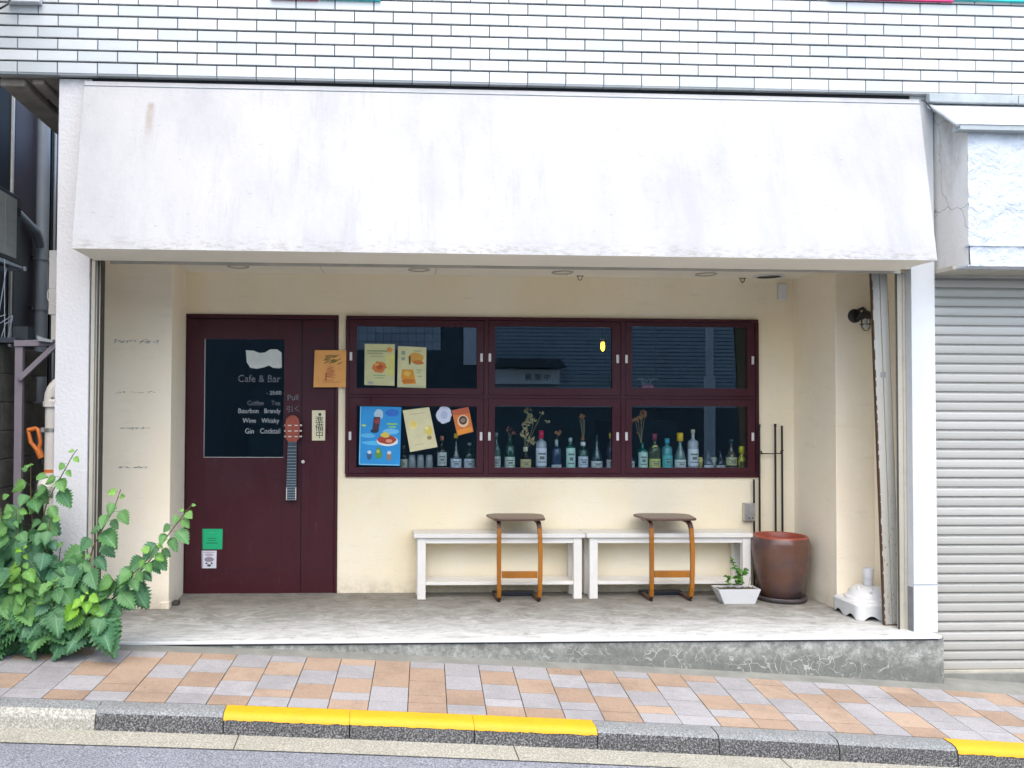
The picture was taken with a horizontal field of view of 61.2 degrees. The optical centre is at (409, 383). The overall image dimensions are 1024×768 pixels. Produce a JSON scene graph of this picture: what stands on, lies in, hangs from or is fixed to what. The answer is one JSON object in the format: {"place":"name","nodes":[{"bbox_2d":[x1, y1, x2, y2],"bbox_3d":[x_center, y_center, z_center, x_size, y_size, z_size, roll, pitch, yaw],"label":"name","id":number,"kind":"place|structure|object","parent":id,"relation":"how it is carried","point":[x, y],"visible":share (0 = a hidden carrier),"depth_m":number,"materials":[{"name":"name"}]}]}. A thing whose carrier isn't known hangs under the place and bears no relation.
{"place":"outdoors","nodes":[
{"label":"outdoors","id":0,"kind":"place"},
{"bbox_2d":[0,742,674,767],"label":"road","id":1,"kind":"structure","parent":0,"point":[26,755],"depth_m":3.86,"materials":[{"name":"grey asphalt"}]},
{"bbox_2d":[6,732,679,767],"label":"ground","id":2,"kind":"structure","parent":0,"point":[339,753],"depth_m":4.73,"materials":[{"name":"grey asphalt"}]},
{"bbox_2d":[0,345,46,542],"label":"block wall","id":3,"kind":"structure","parent":2,"relation":"on","point":[34,414],"depth_m":5.86,"materials":[{"name":"concrete"}]},
{"bbox_2d":[0,85,58,402],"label":"neighbour building","id":4,"kind":"structure","parent":2,"relation":"on","point":[18,148],"depth_m":6.73,"materials":[{"name":"silver metal"}]},
{"bbox_2d":[0,85,11,345],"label":"window","id":5,"kind":"structure","parent":4,"relation":"in","point":[5,97],"depth_m":6.39,"materials":[{"name":"black glass"}]},
{"bbox_2d":[0,186,26,270],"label":"air conditioner","id":6,"kind":"object","parent":4,"relation":"attached to","point":[10,222],"visible":1,"depth_m":5.87,"materials":[{"name":"grey metal"}]},
{"bbox_2d":[21,117,50,504],"bbox_3d":[-2.977,-1.809,6.574,0.127,7.300,0.963,0,-1,-3],"label":"drain pipe","id":7,"kind":"object","parent":4,"relation":"attached to","point":[39,230],"visible":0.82,"depth_m":6.94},
{"bbox_2d":[47,130,54,386],"bbox_3d":[-3.065,-1.891,7.342,0.020,7.900,0.052,0,-1,-3],"label":"window","id":8,"kind":"structure","parent":4,"relation":"in","point":[52,133],"depth_m":7.31,"materials":[{"name":"black glass"}]},
{"bbox_2d":[0,0,1023,731],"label":"shop building","id":9,"kind":"structure","parent":2,"relation":"on","point":[330,172],"depth_m":5.33,"materials":[{"name":"paint"}]},
{"bbox_2d":[6,0,41,4],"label":"junction cover","id":10,"kind":"object","parent":9,"relation":"attached to","point":[25,2],"visible":0.96,"depth_m":5.07,"materials":[{"name":"white paint"}]},
{"bbox_2d":[0,0,9,9],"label":"black cable","id":11,"kind":"object","parent":10,"relation":"attached to","point":[5,5],"visible":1,"depth_m":5.00,"materials":[{"name":"rubber"}]},
{"bbox_2d":[13,336,54,531],"bbox_3d":[-2.446,0.687,5.615,0.281,2.001,0.170,0,-1,-3],"label":"steel frame","id":12,"kind":"object","parent":9,"relation":"attached to","point":[22,373],"visible":0.62,"depth_m":5.59,"materials":[{"name":"grey metal"}]},
{"bbox_2d":[0,326,33,343],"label":"dark tray","id":13,"kind":"object","parent":12,"relation":"on","point":[23,332],"visible":0.77,"depth_m":5.80,"materials":[{"name":"grey metal"}]},
{"bbox_2d":[0,259,12,336],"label":"wire rack","id":14,"kind":"object","parent":13,"relation":"on","point":[4,305],"visible":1,"depth_m":5.64,"materials":[{"name":"metal"}]},
{"bbox_2d":[26,426,43,470],"bbox_3d":[-2.354,0.568,5.507,0.220,0.593,0.043,0,-1,-3],"label":"shovel","id":15,"kind":"object","parent":9,"relation":"on","point":[39,452],"visible":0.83,"depth_m":5.50,"materials":[{"name":"orange plastic"}]},
{"bbox_2d":[37,379,54,540],"bbox_3d":[-2.249,0.781,5.384,0.178,1.672,0.155,0,-1,-3],"label":"white drain pipe","id":16,"kind":"object","parent":9,"relation":"attached to","point":[48,405],"visible":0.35,"depth_m":5.36,"materials":[{"name":"plastic"}]},
{"bbox_2d":[48,250,56,339],"bbox_3d":[-2.421,-0.603,5.837,0.055,0.611,0.050,0,-1,-3],"label":"conduit box","id":17,"kind":"object","parent":9,"relation":"attached to","point":[52,277],"visible":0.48,"depth_m":5.81,"materials":[{"name":"grey plastic"}]},
{"bbox_2d":[47,287,55,305],"bbox_3d":[-2.386,-0.583,5.713,0.058,0.128,0.008,0,-1,-3],"label":"white cable","id":18,"kind":"object","parent":17,"relation":"attached to","point":[47,295],"visible":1,"depth_m":5.71,"materials":[{"name":"plastic"}]},
{"bbox_2d":[202,551,216,567],"bbox_3d":[-1.470,1.289,6.294,0.108,0.129,0.003,0,-1,-3],"label":"sticker","id":19,"kind":"object","parent":9,"relation":"attached to","point":[209,559],"visible":1,"depth_m":6.29,"materials":[{"name":"white paper"}]},
{"bbox_2d":[202,529,222,548],"bbox_3d":[-1.448,1.141,6.298,0.148,0.150,0.002,0,-1,-3],"label":"sticker","id":20,"kind":"object","parent":9,"relation":"attached to","point":[211,538],"visible":1,"depth_m":6.30,"materials":[{"name":"green paper"}]},
{"bbox_2d":[227,265,249,268],"bbox_3d":[-1.205,-0.828,6.042,0.156,0.010,0.156,0,-1,-3],"label":"ceiling light","id":21,"kind":"object","parent":9,"relation":"attached to","point":[237,267],"visible":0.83,"depth_m":6.05,"materials":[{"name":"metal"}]},
{"bbox_2d":[184,318,335,593],"bbox_3d":[-1.100,0.527,6.317,1.101,2.026,0.118,0,-1,-3],"label":"door","id":22,"kind":"structure","parent":9,"relation":"in","point":[256,502],"depth_m":6.32,"materials":[{"name":"red paint"}]},
{"bbox_2d":[301,320,334,592],"bbox_3d":[-0.676,0.534,6.371,0.238,2.020,0.047,0,-1,-3],"label":"side door leaf","id":23,"kind":"structure","parent":9,"relation":"in","point":[317,522],"depth_m":6.35,"materials":[{"name":"red paint"}]},
{"bbox_2d":[312,410,324,439],"bbox_3d":[-0.672,0.307,6.349,0.099,0.223,0.011,0,-1,-3],"label":"sign","id":24,"kind":"object","parent":9,"relation":"attached to","point":[318,424],"visible":1,"depth_m":6.34,"materials":[{"name":"beige paper"}]},
{"bbox_2d":[313,350,345,386],"bbox_3d":[-0.586,-0.113,6.324,0.240,0.275,0.007,0,-1,-3],"label":"poster","id":25,"kind":"object","parent":9,"relation":"attached to","point":[329,368],"visible":1,"depth_m":6.33,"materials":[{"name":"orange paper"}]},
{"bbox_2d":[307,0,380,1],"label":"sign board","id":26,"kind":"object","parent":9,"relation":"attached to","point":[351,0],"visible":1,"depth_m":5.19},
{"bbox_2d":[364,344,394,385],"bbox_3d":[-0.221,-0.143,6.382,0.226,0.313,0.004,0,-1,-3],"label":"menu poster","id":27,"kind":"object","parent":9,"relation":"attached to","point":[379,369],"visible":1,"depth_m":6.38,"materials":[{"name":"beige paper"}]},
{"bbox_2d":[359,406,400,465],"bbox_3d":[-0.216,0.386,6.368,0.314,0.446,0.006,0,-1,-3],"label":"menu poster","id":28,"kind":"object","parent":9,"relation":"attached to","point":[380,436],"visible":1,"depth_m":6.37,"materials":[{"name":"blue paper"}]},
{"bbox_2d":[400,445,407,466],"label":"bottle","id":29,"kind":"object","parent":9,"relation":"on","point":[403,459],"visible":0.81,"depth_m":6.45,"materials":[{"name":"black glass"}]},
{"bbox_2d":[397,346,425,387],"bbox_3d":[0.019,-0.126,6.392,0.216,0.313,0.004,0,-1,-3],"label":"menu poster","id":30,"kind":"object","parent":9,"relation":"attached to","point":[411,373],"visible":1,"depth_m":6.39,"materials":[{"name":"beige paper"}]},
{"bbox_2d":[408,455,415,466],"bbox_3d":[0.021,0.585,6.476,0.060,0.100,0.059,0,-1,-3],"label":"drinking glass","id":31,"kind":"object","parent":9,"relation":"on","point":[412,461],"visible":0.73,"depth_m":6.45,"materials":[{"name":"clear glass"}]},
{"bbox_2d":[348,397,483,472],"bbox_3d":[0.053,0.384,6.386,1.008,0.565,0.050,0,-1,-3],"label":"window frame","id":32,"kind":"structure","parent":9,"relation":"in","point":[354,402],"depth_m":6.37,"materials":[{"name":"red paint"}]},
{"bbox_2d":[349,319,483,394],"bbox_3d":[0.055,-0.199,6.400,1.008,0.561,0.050,0,-1,-3],"label":"window","id":33,"kind":"structure","parent":9,"relation":"in","point":[353,324],"depth_m":6.38,"materials":[{"name":"red paint"}]},
{"bbox_2d":[408,268,429,271],"bbox_3d":[0.070,-0.819,6.146,0.156,0.010,0.156,0,-1,-3],"label":"ceiling light","id":34,"kind":"object","parent":9,"relation":"attached to","point":[418,269],"visible":0.94,"depth_m":6.14,"materials":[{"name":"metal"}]},
{"bbox_2d":[403,407,436,451],"bbox_3d":[0.081,0.340,6.382,0.260,0.335,0.003,0,-1,-3],"label":"menu poster","id":35,"kind":"object","parent":9,"relation":"attached to","point":[419,429],"visible":1,"depth_m":6.38,"materials":[{"name":"beige paper"}]},
{"bbox_2d":[416,455,423,466],"bbox_3d":[0.084,0.586,6.479,0.060,0.100,0.059,0,-1,-3],"label":"drinking glass","id":36,"kind":"object","parent":9,"relation":"on","point":[420,460],"visible":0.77,"depth_m":6.46,"materials":[{"name":"clear glass"}]},
{"bbox_2d":[425,455,432,466],"bbox_3d":[0.151,0.586,6.482,0.060,0.100,0.059,0,-1,-3],"label":"drinking glass","id":37,"kind":"object","parent":9,"relation":"on","point":[429,461],"visible":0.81,"depth_m":6.46,"materials":[{"name":"clear glass"}]},
{"bbox_2d":[437,436,446,466],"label":"bottle","id":38,"kind":"object","parent":9,"relation":"on","point":[441,455],"visible":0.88,"depth_m":6.46,"materials":[{"name":"clear glass"}]},
{"bbox_2d":[436,406,451,423],"bbox_3d":[0.259,0.231,6.395,0.122,0.131,0.002,0,-1,-3],"label":"paper rosette","id":39,"kind":"object","parent":9,"relation":"attached to","point":[443,414],"visible":1,"depth_m":6.39,"materials":[{"name":"white paper"}]},
{"bbox_2d":[450,434,461,466],"bbox_3d":[0.355,0.507,6.497,0.085,0.261,0.086,0,-1,-3],"label":"bottle","id":40,"kind":"object","parent":9,"relation":"on","point":[456,460],"visible":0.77,"depth_m":6.47,"materials":[{"name":"clear glass"}]},
{"bbox_2d":[452,407,473,435],"bbox_3d":[0.400,0.278,6.401,0.164,0.218,0.002,0,-1,-3],"label":"flyer","id":41,"kind":"object","parent":9,"relation":"attached to","point":[462,420],"visible":1,"depth_m":6.40,"materials":[{"name":"orange paper"}]},
{"bbox_2d":[464,443,474,466],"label":"bottle","id":42,"kind":"object","parent":9,"relation":"on","point":[469,457],"visible":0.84,"depth_m":6.47,"materials":[{"name":"clear glass"}]},
{"bbox_2d":[495,433,500,466],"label":"bottle","id":43,"kind":"object","parent":9,"relation":"on","point":[497,457],"visible":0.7,"depth_m":6.49,"materials":[{"name":"green glass"}]},
{"bbox_2d":[412,529,585,599],"bbox_3d":[0.645,1.313,6.254,1.239,0.470,0.235,0,-1,-3],"label":"bench","id":44,"kind":"object","parent":9,"relation":"on","point":[572,579],"visible":0.98,"depth_m":6.17,"materials":[{"name":"white paint"}]},
{"bbox_2d":[505,436,514,466],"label":"bottle","id":45,"kind":"object","parent":9,"relation":"on","point":[509,454],"visible":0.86,"depth_m":6.48,"materials":[{"name":"green glass"}]},
{"bbox_2d":[506,426,516,435],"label":"dried flowers","id":46,"kind":"object","parent":45,"relation":"on","point":[512,432],"visible":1,"depth_m":6.52,"materials":[{"name":"red plant"}]},
{"bbox_2d":[486,513,544,601],"bbox_3d":[0.773,1.251,6.189,0.423,0.594,0.320,0,-1,-3],"label":"stool","id":47,"kind":"object","parent":9,"relation":"on","point":[498,593],"visible":1,"depth_m":6.05,"materials":[{"name":"brown wood"}]},
{"bbox_2d":[520,447,530,466],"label":"bottle","id":48,"kind":"object","parent":9,"relation":"on","point":[525,460],"visible":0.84,"depth_m":6.49,"materials":[{"name":"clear glass"}]},
{"bbox_2d":[520,407,549,446],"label":"dried flowers","id":49,"kind":"object","parent":48,"relation":"in","point":[522,435],"visible":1,"depth_m":6.53,"materials":[{"name":"beige plant"}]},
{"bbox_2d":[536,430,546,466],"bbox_3d":[1.006,0.497,6.527,0.083,0.288,0.084,0,-1,-3],"label":"bottle","id":50,"kind":"object","parent":9,"relation":"on","point":[541,452],"visible":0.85,"depth_m":6.50,"materials":[{"name":"clear glass"}]},
{"bbox_2d":[345,316,758,476],"bbox_3d":[1.085,0.101,6.484,3.125,1.195,0.142,0,-1,-3],"label":"window frame","id":51,"kind":"structure","parent":9,"relation":"in","point":[486,320],"depth_m":6.41,"materials":[{"name":"red paint"}]},
{"bbox_2d":[488,321,620,395],"bbox_3d":[1.092,-0.192,6.447,1.004,0.561,0.050,0,-1,-3],"label":"window","id":52,"kind":"structure","parent":9,"relation":"in","point":[615,390],"depth_m":6.43,"materials":[{"name":"red paint"}]},
{"bbox_2d":[488,398,620,473],"bbox_3d":[1.089,0.390,6.433,1.005,0.565,0.050,0,-1,-3],"label":"window frame","id":53,"kind":"structure","parent":9,"relation":"in","point":[615,404],"depth_m":6.42,"materials":[{"name":"red paint"}]},
{"bbox_2d":[551,440,561,466],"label":"bottle","id":54,"kind":"object","parent":9,"relation":"on","point":[556,457],"visible":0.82,"depth_m":6.50,"materials":[{"name":"blue glass"}]},
{"bbox_2d":[552,270,572,274],"bbox_3d":[1.117,-0.811,6.241,0.156,0.010,0.156,0,-1,-3],"label":"ceiling light","id":55,"kind":"object","parent":9,"relation":"attached to","point":[562,272],"visible":1,"depth_m":6.24,"materials":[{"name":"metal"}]},
{"bbox_2d":[565,438,574,466],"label":"bottle","id":56,"kind":"object","parent":9,"relation":"on","point":[569,455],"visible":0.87,"depth_m":6.51,"materials":[{"name":"green glass"}]},
{"bbox_2d":[578,442,587,466],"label":"bottle","id":57,"kind":"object","parent":9,"relation":"on","point":[582,456],"visible":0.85,"depth_m":6.51,"materials":[{"name":"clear glass"}]},
{"bbox_2d":[579,414,584,441],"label":"dried flowers","id":58,"kind":"object","parent":57,"relation":"in","point":[580,416],"visible":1,"depth_m":6.54,"materials":[{"name":"orange plant"}]},
{"bbox_2d":[591,435,601,466],"bbox_3d":[1.433,0.515,6.546,0.086,0.257,0.087,0,-1,-3],"label":"bottle","id":59,"kind":"object","parent":9,"relation":"on","point":[596,458],"visible":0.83,"depth_m":6.52,"materials":[{"name":"clear glass"}]},
{"bbox_2d":[601,328,604,350],"bbox_3d":[1.694,-0.535,7.500,0.036,0.497,0.036,0,-1,-3],"label":"pendant bulb","id":60,"kind":"object","parent":9,"relation":"hanging from","point":[602,344],"visible":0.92,"depth_m":7.48,"materials":[{"name":"yellow glass"}]},
{"bbox_2d":[606,433,610,466],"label":"bottle","id":61,"kind":"object","parent":9,"relation":"on","point":[608,456],"visible":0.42,"depth_m":6.53,"materials":[{"name":"blue glass"}]},
{"bbox_2d":[637,443,647,466],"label":"bottle","id":62,"kind":"object","parent":9,"relation":"on","point":[642,456],"visible":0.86,"depth_m":6.53,"materials":[{"name":"green glass"}]},
{"bbox_2d":[632,410,646,441],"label":"dried flowers","id":63,"kind":"object","parent":62,"relation":"on","point":[640,416],"visible":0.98,"depth_m":6.56,"materials":[{"name":"orange plant"}]},
{"bbox_2d":[649,434,660,466],"bbox_3d":[1.881,0.513,6.566,0.088,0.267,0.088,0,-1,-3],"label":"bottle","id":64,"kind":"object","parent":9,"relation":"on","point":[654,455],"visible":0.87,"depth_m":6.53,"materials":[{"name":"green glass"}]},
{"bbox_2d":[633,513,696,600],"bbox_3d":[1.865,1.258,6.238,0.423,0.594,0.320,0,-1,-3],"label":"stool","id":65,"kind":"object","parent":9,"relation":"on","point":[651,591],"visible":1,"depth_m":6.10,"materials":[{"name":"brown wood"}]},
{"bbox_2d":[579,529,752,598],"bbox_3d":[1.883,1.320,6.310,1.224,0.470,0.235,0,-1,-3],"label":"bench","id":66,"kind":"object","parent":9,"relation":"on","point":[739,540],"visible":0.85,"depth_m":6.23,"materials":[{"name":"white paint"}]},
{"bbox_2d":[662,438,672,466],"bbox_3d":[1.978,0.531,6.570,0.079,0.232,0.081,0,-1,-3],"label":"bottle","id":67,"kind":"object","parent":9,"relation":"on","point":[667,458],"visible":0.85,"depth_m":6.54,"materials":[{"name":"teal glass"}]},
{"bbox_2d":[674,433,685,466],"bbox_3d":[2.079,0.511,6.576,0.087,0.274,0.088,0,-1,-3],"label":"bottle","id":68,"kind":"object","parent":9,"relation":"on","point":[679,458],"visible":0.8,"depth_m":6.55,"materials":[{"name":"clear glass"}]},
{"bbox_2d":[625,322,754,396],"bbox_3d":[2.124,-0.186,6.494,1.000,0.561,0.050,0,-1,-3],"label":"window","id":69,"kind":"structure","parent":9,"relation":"in","point":[749,390],"depth_m":6.48,"materials":[{"name":"red paint"}]},
{"bbox_2d":[625,399,754,473],"bbox_3d":[2.121,0.396,6.480,1.001,0.565,0.050,0,-1,-3],"label":"window frame","id":70,"kind":"structure","parent":9,"relation":"in","point":[749,404],"depth_m":6.46,"materials":[{"name":"red paint"}]},
{"bbox_2d":[687,429,698,466],"bbox_3d":[2.180,0.499,6.580,0.081,0.300,0.081,0,-1,-3],"label":"bottle","id":71,"kind":"object","parent":9,"relation":"on","point":[693,453],"visible":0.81,"depth_m":6.55,"materials":[{"name":"clear glass"}]},
{"bbox_2d":[698,457,702,466],"bbox_3d":[2.243,0.607,6.606,0.048,0.085,0.047,0,-1,-3],"label":"drinking glass","id":72,"kind":"object","parent":9,"relation":"on","point":[700,461],"visible":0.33,"depth_m":6.59,"materials":[{"name":"yellow glass"}]},
{"bbox_2d":[695,272,716,276],"bbox_3d":[2.181,-0.805,6.295,0.156,0.010,0.156,0,-1,-3],"label":"ceiling light","id":73,"kind":"object","parent":9,"relation":"attached to","point":[703,274],"visible":1,"depth_m":6.29,"materials":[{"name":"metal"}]},
{"bbox_2d":[704,450,712,466],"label":"bottle","id":74,"kind":"object","parent":9,"relation":"on","point":[708,462],"visible":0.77,"depth_m":6.56,"materials":[{"name":"clear glass"}]},
{"bbox_2d":[710,457,716,466],"bbox_3d":[2.350,0.608,6.611,0.048,0.085,0.047,0,-1,-3],"label":"drinking glass","id":75,"kind":"object","parent":9,"relation":"on","point":[714,459],"visible":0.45,"depth_m":6.59,"materials":[{"name":"clear glass"}]},
{"bbox_2d":[716,450,724,466],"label":"bottle","id":76,"kind":"object","parent":9,"relation":"on","point":[720,461],"visible":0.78,"depth_m":6.57,"materials":[{"name":"clear glass"}]},
{"bbox_2d":[725,439,736,466],"bbox_3d":[2.478,0.537,6.593,0.085,0.226,0.086,0,-1,-3],"label":"bottle","id":77,"kind":"object","parent":9,"relation":"on","point":[731,459],"visible":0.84,"depth_m":6.57,"materials":[{"name":"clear glass"}]},
{"bbox_2d":[711,558,760,603],"bbox_3d":[2.319,1.390,6.086,0.303,0.323,0.140,0,-1,-3],"label":"planter","id":78,"kind":"object","parent":9,"relation":"on","point":[730,593],"visible":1,"depth_m":6.04,"materials":[{"name":"white plastic"}]},
{"bbox_2d":[738,446,745,466],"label":"bottle","id":79,"kind":"object","parent":9,"relation":"on","point":[741,461],"visible":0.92,"depth_m":6.58,"materials":[{"name":"yellow glass"}]},
{"bbox_2d":[742,503,754,520],"bbox_3d":[2.559,0.963,6.458,0.080,0.132,0.046,0,-1,-3],"label":"outlet box","id":80,"kind":"object","parent":9,"relation":"attached to","point":[748,511],"visible":1,"depth_m":6.44,"materials":[{"name":"metal"}]},
{"bbox_2d":[753,424,783,586],"bbox_3d":[2.676,0.930,6.439,0.289,1.261,0.089,1,-1,-20],"label":"rod stand","id":81,"kind":"object","parent":9,"relation":"on","point":[775,484],"visible":0.7,"depth_m":6.46,"materials":[{"name":"black metal"}]},
{"bbox_2d":[753,274,784,278],"bbox_3d":[2.675,-0.800,6.369,0.216,0.009,0.216,0,-1,-3],"label":"ceiling light","id":82,"kind":"object","parent":9,"relation":"attached to","point":[765,276],"visible":1,"depth_m":6.38,"materials":[{"name":"white plastic"}]},
{"bbox_2d":[751,531,810,604],"bbox_3d":[2.686,1.324,6.199,0.406,0.464,0.406,0,-1,-3],"label":"clay pot","id":83,"kind":"object","parent":9,"relation":"on","point":[780,561],"visible":0.94,"depth_m":6.05,"materials":[{"name":"brown ceramic"}]},
{"bbox_2d":[777,284,786,300],"bbox_3d":[2.840,-0.700,6.519,0.070,0.128,0.030,0,-1,-3],"label":"sensor box","id":84,"kind":"object","parent":9,"relation":"attached to","point":[781,292],"visible":1,"depth_m":6.50,"materials":[{"name":"white plastic"}]},
{"bbox_2d":[834,567,881,620],"bbox_3d":[3.080,1.391,5.745,0.336,0.310,0.336,0,-1,-3],"label":"parasol base","id":85,"kind":"object","parent":9,"relation":"on","point":[861,601],"visible":0.77,"depth_m":5.66,"materials":[{"name":"white plastic"}]},
{"bbox_2d":[848,307,870,330],"bbox_3d":[3.117,-0.448,5.878,0.139,0.170,0.145,0,-1,-3],"label":"wall lamp","id":86,"kind":"object","parent":9,"relation":"attached to","point":[855,315],"visible":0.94,"depth_m":5.88,"materials":[{"name":"black metal"}]},
{"bbox_2d":[869,273,896,625],"bbox_3d":[3.052,0.412,5.494,0.191,2.268,0.052,0,-1,-3],"label":"leaning post","id":87,"kind":"object","parent":9,"relation":"on","point":[883,412],"visible":0.93,"depth_m":5.48,"materials":[{"name":"white metal"}]},
{"bbox_2d":[864,0,1023,2],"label":"sign board","id":88,"kind":"object","parent":9,"relation":"attached to","point":[951,1],"visible":1,"depth_m":5.36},
{"bbox_2d":[80,609,1023,694],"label":"edging strip","id":89,"kind":"object","parent":2,"relation":"on","point":[986,686],"visible":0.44,"depth_m":5.08,"materials":[{"name":"grey concrete"}]},
{"bbox_2d":[921,93,1023,682],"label":"shuttered shop","id":90,"kind":"structure","parent":2,"relation":"on","point":[978,162],"depth_m":5.42,"materials":[{"name":"paint"}]},
{"bbox_2d":[0,727,958,767],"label":"gutter apron","id":91,"kind":"object","parent":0,"point":[272,743],"visible":1,"depth_m":4.05,"materials":[{"name":"beige concrete"}]},
{"bbox_2d":[0,649,1023,742],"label":"pavement","id":92,"kind":"structure","parent":0,"point":[274,681],"depth_m":4.60,"materials":[{"name":"beige tile"}]},
{"bbox_2d":[0,449,93,660],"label":"nettle shrub","id":93,"kind":"object","parent":92,"relation":"on","point":[35,600],"visible":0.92,"depth_m":4.71,"materials":[{"name":"green plant"}]},
{"bbox_2d":[46,488,195,660],"bbox_3d":[-1.603,1.045,4.737,0.818,0.929,0.316,0,-1,-3],"label":"nettle shrub","id":94,"kind":"object","parent":92,"relation":"on","point":[96,614],"visible":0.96,"depth_m":4.77,"materials":[{"name":"green plant"}]},
{"bbox_2d":[635,379,657,387],"bbox_3d":[1.817,0.000,6.555,0.172,0.086,0.060,0,-1,-3],"label":"potted sprout","id":95,"kind":"object","parent":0,"point":[646,386],"visible":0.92,"depth_m":6.53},
{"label":"kerb bed","id":96,"kind":"structure","parent":0,"visible":0},
{"bbox_2d":[0,698,1023,767],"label":"kerb","id":97,"kind":"structure","parent":96,"relation":"on","point":[208,719],"depth_m":4.17,"materials":[{"name":"concrete"}]},
{"bbox_2d":[223,705,1023,757],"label":"kerb marking","id":98,"kind":"object","parent":97,"relation":"on","point":[456,721],"visible":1,"depth_m":4.17,"materials":[{"name":"yellow paint"}]}
]}

